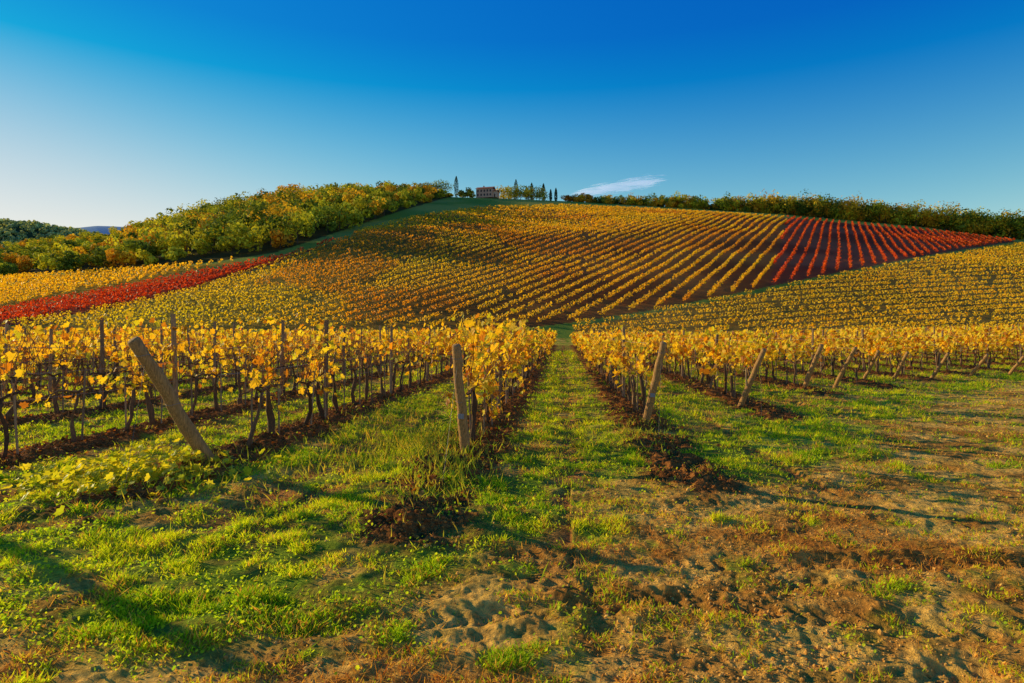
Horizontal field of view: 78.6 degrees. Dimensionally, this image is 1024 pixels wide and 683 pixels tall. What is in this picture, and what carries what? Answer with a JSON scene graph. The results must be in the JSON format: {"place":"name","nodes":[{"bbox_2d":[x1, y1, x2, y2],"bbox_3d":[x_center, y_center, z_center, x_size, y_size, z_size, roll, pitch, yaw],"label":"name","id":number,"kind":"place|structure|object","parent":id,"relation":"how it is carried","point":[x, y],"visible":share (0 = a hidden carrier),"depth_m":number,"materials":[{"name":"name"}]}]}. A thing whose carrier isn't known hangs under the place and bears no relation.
{"place":"outdoors","nodes":[
{"label":"outdoors","id":0,"kind":"place"},
{"bbox_2d":[0,196,1023,682],"bbox_3d":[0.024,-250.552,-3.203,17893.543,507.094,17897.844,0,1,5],"label":"ground","id":1,"kind":"structure","parent":0,"point":[468,606],"depth_m":6.25,"materials":[{"name":"soil"}]},
{"bbox_2d":[0,218,98,247],"bbox_3d":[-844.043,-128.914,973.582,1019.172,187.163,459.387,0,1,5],"label":"distant woodland","id":2,"kind":"object","parent":1,"relation":"on","point":[33,225],"visible":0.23,"depth_m":1000.12,"materials":[{"name":"green plant"}]},
{"bbox_2d":[0,256,232,303],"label":"golden vineyard","id":3,"kind":"object","parent":1,"relation":"on","point":[34,283],"visible":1,"depth_m":181.20,"materials":[{"name":"yellow plant"}]},
{"bbox_2d":[0,431,298,516],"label":"vine shoots","id":4,"kind":"object","parent":1,"relation":"on","point":[106,468],"visible":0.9,"depth_m":7.13,"materials":[{"name":"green plant"}]},
{"bbox_2d":[0,237,333,320],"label":"red vineyard strip","id":5,"kind":"object","parent":1,"relation":"on","point":[111,291],"visible":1,"depth_m":148.58,"materials":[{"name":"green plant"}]},
{"bbox_2d":[125,336,214,484],"bbox_3d":[-4.137,0.847,7.303,0.589,1.816,1.739,0,1,9],"label":"wooden end post","id":6,"kind":"object","parent":1,"relation":"on","point":[188,430],"visible":0.91,"depth_m":7.51,"materials":[{"name":"brown wood"}]},
{"bbox_2d":[0,318,452,398],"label":"grapevine row","id":7,"kind":"object","parent":1,"relation":"on","point":[152,337],"visible":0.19,"depth_m":17.95,"materials":[{"name":"yellow plant"}]},
{"bbox_2d":[0,180,453,275],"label":"woodland","id":8,"kind":"object","parent":1,"relation":"on","point":[279,214],"visible":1,"depth_m":243.69,"materials":[{"name":"green plant"}]},
{"bbox_2d":[0,313,454,421],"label":"grapevine row","id":9,"kind":"object","parent":1,"relation":"on","point":[10,411],"visible":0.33,"depth_m":14.28,"materials":[{"name":"yellow plant"}]},
{"bbox_2d":[0,311,503,458],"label":"grapevine row","id":10,"kind":"object","parent":1,"relation":"on","point":[172,364],"visible":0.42,"depth_m":11.55,"materials":[{"name":"yellow plant"}]},
{"bbox_2d":[219,311,527,447],"bbox_3d":[-0.712,0.010,47.188,1.830,2.245,78.339,0,1,5],"label":"grapevine row","id":11,"kind":"object","parent":1,"relation":"on","point":[448,341],"visible":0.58,"depth_m":12.38,"materials":[{"name":"yellow plant"}]},
{"bbox_2d":[8,203,787,327],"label":"hillside vineyard","id":12,"kind":"object","parent":1,"relation":"on","point":[608,210],"visible":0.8,"depth_m":172.65,"materials":[{"name":"yellow plant"}]},
{"bbox_2d":[0,386,836,586],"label":"tall weeds","id":13,"kind":"object","parent":1,"relation":"on","point":[422,437],"visible":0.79,"depth_m":8.26,"materials":[{"name":"green plant"}]},
{"bbox_2d":[432,180,454,191],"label":"oak tree","id":14,"kind":"object","parent":1,"relation":"on","point":[442,186],"visible":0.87,"depth_m":448.56,"materials":[{"name":"green plant"}]},
{"bbox_2d":[443,344,469,476],"bbox_3d":[-0.744,0.877,7.707,0.180,1.686,1.695,0,1,7],"label":"wooden end post","id":15,"kind":"object","parent":1,"relation":"on","point":[462,423],"visible":0.9,"depth_m":8.20,"materials":[{"name":"brown wood"}]},
{"bbox_2d":[454,176,458,196],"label":"cypress tree","id":16,"kind":"object","parent":1,"relation":"on","point":[456,189],"visible":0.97,"depth_m":450.10,"materials":[{"name":"green plant"}]},
{"bbox_2d":[456,190,466,196],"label":"oak tree","id":17,"kind":"object","parent":1,"relation":"on","point":[460,193],"visible":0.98,"depth_m":445.99,"materials":[{"name":"green plant"}]},
{"bbox_2d":[466,190,475,197],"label":"oak tree","id":18,"kind":"object","parent":1,"relation":"on","point":[470,193],"visible":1,"depth_m":443.75,"materials":[{"name":"green plant"}]},
{"bbox_2d":[475,186,499,198],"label":"farmhouse","id":19,"kind":"object","parent":1,"relation":"on","point":[487,192],"visible":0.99,"depth_m":445.07,"materials":[{"name":"paint"}]},
{"bbox_2d":[477,189,494,196],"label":"windows and door","id":20,"kind":"structure","parent":19,"relation":"in","point":[487,189],"depth_m":445.07,"materials":[{"name":"paint"}]},
{"bbox_2d":[430,308,556,442],"bbox_3d":[2.385,-0.005,46.967,1.770,2.306,77.402,0,1,5],"label":"grapevine row","id":21,"kind":"object","parent":1,"relation":"on","point":[516,352],"visible":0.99,"depth_m":11.71,"materials":[{"name":"yellow plant"}]},
{"bbox_2d":[495,185,512,198],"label":"oak tree","id":22,"kind":"object","parent":1,"relation":"on","point":[503,192],"visible":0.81,"depth_m":450.45,"materials":[{"name":"green plant"}]},
{"bbox_2d":[499,185,517,198],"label":"oak tree","id":23,"kind":"object","parent":1,"relation":"on","point":[508,194],"visible":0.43,"depth_m":453.39,"materials":[{"name":"green plant"}]},
{"bbox_2d":[0,352,1017,502],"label":"fallen leaves","id":24,"kind":"object","parent":1,"relation":"on","point":[412,484],"visible":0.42,"depth_m":9.38,"materials":[{"name":"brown plant"}]},
{"bbox_2d":[0,345,1023,682],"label":"grass","id":25,"kind":"structure","parent":1,"relation":"on","point":[200,599],"depth_m":5.54,"materials":[{"name":"green plant"}]},
{"bbox_2d":[0,362,1023,682],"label":"soil clods","id":26,"kind":"object","parent":1,"relation":"on","point":[444,518],"visible":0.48,"depth_m":5.95,"materials":[{"name":"brown soil"}]},
{"bbox_2d":[0,420,1023,682],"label":"dry stubble","id":27,"kind":"object","parent":1,"relation":"on","point":[378,654],"visible":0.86,"depth_m":4.57,"materials":[{"name":"beige plant"}]},
{"bbox_2d":[0,322,1023,389],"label":"distant grapevine rows","id":28,"kind":"object","parent":1,"relation":"on","point":[121,331],"visible":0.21,"depth_m":30.48,"materials":[{"name":"yellow plant"}]},
{"bbox_2d":[506,186,524,198],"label":"oak tree","id":29,"kind":"object","parent":1,"relation":"on","point":[510,193],"visible":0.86,"depth_m":449.61,"materials":[{"name":"green plant"}]},
{"bbox_2d":[512,184,531,198],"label":"oak tree","id":30,"kind":"object","parent":1,"relation":"on","point":[525,187],"visible":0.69,"depth_m":451.06,"materials":[{"name":"green plant"}]},
{"bbox_2d":[517,187,534,199],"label":"oak tree","id":31,"kind":"object","parent":1,"relation":"on","point":[528,191],"visible":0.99,"depth_m":447.69,"materials":[{"name":"green plant"}]},
{"bbox_2d":[526,185,545,199],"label":"oak tree","id":32,"kind":"object","parent":1,"relation":"on","point":[536,187],"visible":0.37,"depth_m":459.94,"materials":[{"name":"green plant"}]},
{"bbox_2d":[533,188,548,199],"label":"oak tree","id":33,"kind":"object","parent":1,"relation":"on","point":[540,194],"visible":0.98,"depth_m":447.57,"materials":[{"name":"green plant"}]},
{"bbox_2d":[554,188,557,200],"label":"cypress tree","id":34,"kind":"object","parent":1,"relation":"on","point":[556,195],"visible":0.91,"depth_m":448.08,"materials":[{"name":"green plant"}]},
{"bbox_2d":[561,195,571,200],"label":"oak tree","id":35,"kind":"object","parent":1,"relation":"on","point":[566,198],"visible":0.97,"depth_m":444.71,"materials":[{"name":"green plant"}]},
{"bbox_2d":[569,325,666,415],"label":"grapevine row","id":36,"kind":"object","parent":1,"relation":"on","point":[593,349],"visible":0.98,"depth_m":15.61,"materials":[{"name":"yellow plant"}]},
{"bbox_2d":[643,341,666,434],"bbox_3d":[2.462,0.842,10.562,0.398,1.680,1.696,0,1,5],"label":"wooden end post","id":37,"kind":"object","parent":1,"relation":"on","point":[656,378],"visible":0.91,"depth_m":11.01,"materials":[{"name":"brown wood"}]},
{"bbox_2d":[598,326,771,400],"bbox_3d":[8.382,0.098,49.692,1.498,2.015,71.712,0,1,5],"label":"grapevine row","id":38,"kind":"object","parent":1,"relation":"on","point":[715,356],"visible":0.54,"depth_m":18.38,"materials":[{"name":"yellow plant"}]},
{"bbox_2d":[628,328,817,383],"bbox_3d":[11.389,0.049,51.779,1.768,2.037,67.061,0,1,5],"label":"grapevine row","id":39,"kind":"object","parent":1,"relation":"on","point":[771,354],"visible":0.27,"depth_m":21.37,"materials":[{"name":"yellow plant"}]},
{"bbox_2d":[737,348,766,415],"bbox_3d":[5.204,0.891,13.290,0.497,1.494,1.698,0,1,5],"label":"wooden end post","id":40,"kind":"object","parent":1,"relation":"on","point":[747,389],"visible":0.94,"depth_m":13.69,"materials":[{"name":"brown wood"}]},
{"bbox_2d":[645,329,872,379],"bbox_3d":[14.323,0.020,52.955,1.777,2.053,65.078,0,1,5],"label":"grapevine row","id":41,"kind":"object","parent":1,"relation":"on","point":[829,344],"visible":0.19,"depth_m":24.18,"materials":[{"name":"yellow plant"}]},
{"bbox_2d":[665,328,917,373],"bbox_3d":[17.137,0.002,53.835,1.657,2.029,62.087,0,1,5],"label":"grapevine row","id":42,"kind":"object","parent":1,"relation":"on","point":[881,344],"visible":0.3,"depth_m":26.06,"materials":[{"name":"yellow plant"}]},
{"bbox_2d":[573,242,1023,333],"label":"slope vineyard","id":43,"kind":"object","parent":1,"relation":"on","point":[953,256],"visible":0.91,"depth_m":131.38,"materials":[{"name":"yellow plant"}]},
{"bbox_2d":[573,188,1023,239],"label":"tree line","id":44,"kind":"object","parent":1,"relation":"on","point":[975,222],"visible":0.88,"depth_m":392.30,"materials":[{"name":"green plant"}]},
{"bbox_2d":[803,344,824,390],"bbox_3d":[8.579,0.827,17.551,0.445,1.516,1.699,0,1,5],"label":"wooden end post","id":45,"kind":"object","parent":1,"relation":"on","point":[812,367],"visible":0.94,"depth_m":17.93,"materials":[{"name":"brown wood"}]},
{"bbox_2d":[682,328,961,368],"bbox_3d":[20.059,-0.018,54.711,1.525,2.028,60.309,0,1,5],"label":"grapevine row","id":46,"kind":"object","parent":1,"relation":"on","point":[941,341],"visible":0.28,"depth_m":27.90,"materials":[{"name":"yellow plant"}]},
{"bbox_2d":[832,347,857,388],"bbox_3d":[9.950,0.858,18.412,0.462,1.417,1.699,0,1,5],"label":"wooden end post","id":47,"kind":"object","parent":1,"relation":"on","point":[844,368],"visible":0.96,"depth_m":18.76,"materials":[{"name":"brown wood"}]},
{"bbox_2d":[704,328,1006,367],"bbox_3d":[23.065,-0.099,55.553,1.736,2.022,58.478,0,1,5],"label":"grapevine row","id":48,"kind":"object","parent":1,"relation":"on","point":[984,337],"visible":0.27,"depth_m":29.04,"materials":[{"name":"yellow plant"}]},
{"bbox_2d":[862,350,886,383],"bbox_3d":[12.225,0.899,20.977,0.256,1.224,1.700,0,1,2],"label":"wooden end post","id":49,"kind":"object","parent":1,"relation":"on","point":[869,369],"visible":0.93,"depth_m":21.30,"materials":[{"name":"brown wood"}]},
{"bbox_2d":[726,326,1023,361],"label":"grapevine row","id":50,"kind":"object","parent":1,"relation":"on","point":[1003,340],"visible":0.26,"depth_m":31.76,"materials":[{"name":"yellow plant"}]},
{"bbox_2d":[771,215,1014,281],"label":"red vineyard","id":51,"kind":"object","parent":1,"relation":"on","point":[950,239],"visible":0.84,"depth_m":256.89,"materials":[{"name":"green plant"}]},
{"bbox_2d":[892,351,914,379],"bbox_3d":[13.611,0.917,21.573,0.216,1.154,1.699,0,1,2],"label":"wooden end post","id":52,"kind":"object","parent":1,"relation":"on","point":[897,372],"visible":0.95,"depth_m":21.91,"materials":[{"name":"brown wood"}]},
{"bbox_2d":[929,353,954,377],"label":"wooden end post","id":53,"kind":"object","parent":1,"relation":"on","point":[939,366],"visible":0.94,"depth_m":21.86,"materials":[{"name":"brown wood"}]},
{"bbox_2d":[968,354,988,377],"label":"wooden end post","id":54,"kind":"object","parent":1,"relation":"on","point":[977,367],"visible":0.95,"depth_m":22.87,"materials":[{"name":"brown wood"}]},
{"bbox_2d":[1007,355,1023,374],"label":"wooden end post","id":55,"kind":"object","parent":1,"relation":"on","point":[1015,366],"visible":0.94,"depth_m":23.93,"materials":[{"name":"brown wood"}]},
{"bbox_2d":[0,0,1023,237],"label":"sky","id":56,"kind":"structure","parent":0,"point":[117,113],"materials":[{"name":"blue"}]},
{"bbox_2d":[573,177,663,194],"bbox_3d":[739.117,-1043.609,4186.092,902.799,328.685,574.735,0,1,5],"label":"cloud","id":57,"kind":"structure","parent":0,"point":[623,186],"depth_m":4190.58,"materials":[{"name":"white"}]}
]}

